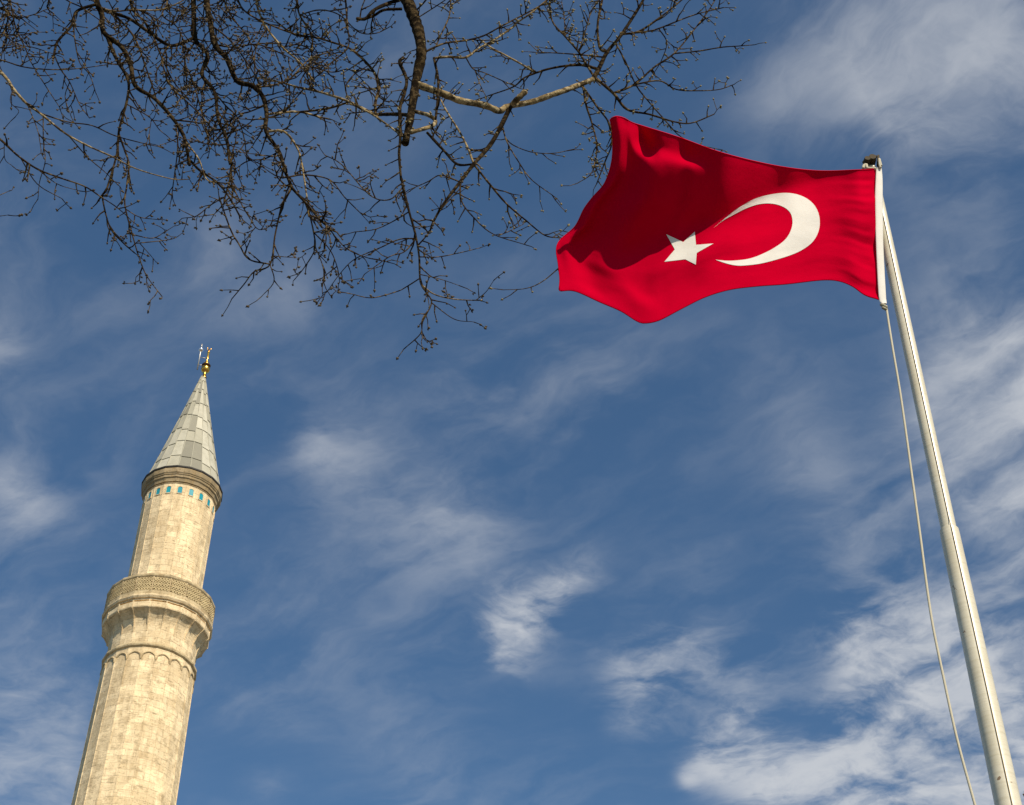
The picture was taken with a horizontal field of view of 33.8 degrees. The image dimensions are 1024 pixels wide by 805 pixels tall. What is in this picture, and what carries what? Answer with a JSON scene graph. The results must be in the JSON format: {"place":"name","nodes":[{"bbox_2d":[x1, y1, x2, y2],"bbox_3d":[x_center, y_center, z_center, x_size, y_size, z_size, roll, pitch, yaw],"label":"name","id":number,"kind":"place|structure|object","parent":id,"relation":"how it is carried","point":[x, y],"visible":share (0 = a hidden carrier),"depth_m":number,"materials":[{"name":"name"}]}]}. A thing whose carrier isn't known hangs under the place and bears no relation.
{"place":"outdoors","nodes":[
{"label":"outdoors","id":0,"kind":"place"},
{"bbox_2d":[0,0,1023,804],"label":"sky","id":1,"kind":"structure","parent":0,"point":[568,549],"materials":[{"name":"blue"}]},
{"label":"ground","id":2,"kind":"structure","parent":0,"visible":0},
{"bbox_2d":[71,344,222,804],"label":"minaret","id":3,"kind":"object","parent":2,"relation":"on","point":[158,614],"visible":1,"depth_m":63.37,"materials":[{"name":"stone"}]},
{"bbox_2d":[0,0,766,359],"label":"plane tree","id":4,"kind":"object","parent":2,"relation":"on","point":[420,50],"visible":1,"depth_m":20.11,"materials":[{"name":"brown plant"}]},
{"bbox_2d":[862,154,1021,804],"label":"flagpole","id":5,"kind":"object","parent":2,"relation":"on","point":[996,771],"visible":0.84,"depth_m":11.72,"materials":[{"name":"white metal"}]},
{"bbox_2d":[556,116,887,323],"bbox_3d":[1.798,-1.633,13.786,2.862,2.080,0.869,1,-42,0],"label":"flag","id":6,"kind":"object","parent":5,"relation":"attached to","point":[667,225],"visible":1,"depth_m":13.88,"materials":[{"name":"fabric"}]},
{"bbox_2d":[886,305,975,804],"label":"halyard","id":7,"kind":"object","parent":6,"relation":"hanging from","point":[929,603],"visible":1,"depth_m":11.56,"materials":[{"name":"fabric"}]},
{"bbox_2d":[883,215,1012,804],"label":"halyard","id":8,"kind":"object","parent":5,"relation":"hanging from","point":[950,524],"visible":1,"depth_m":11.97,"materials":[{"name":"fabric"}]}
]}

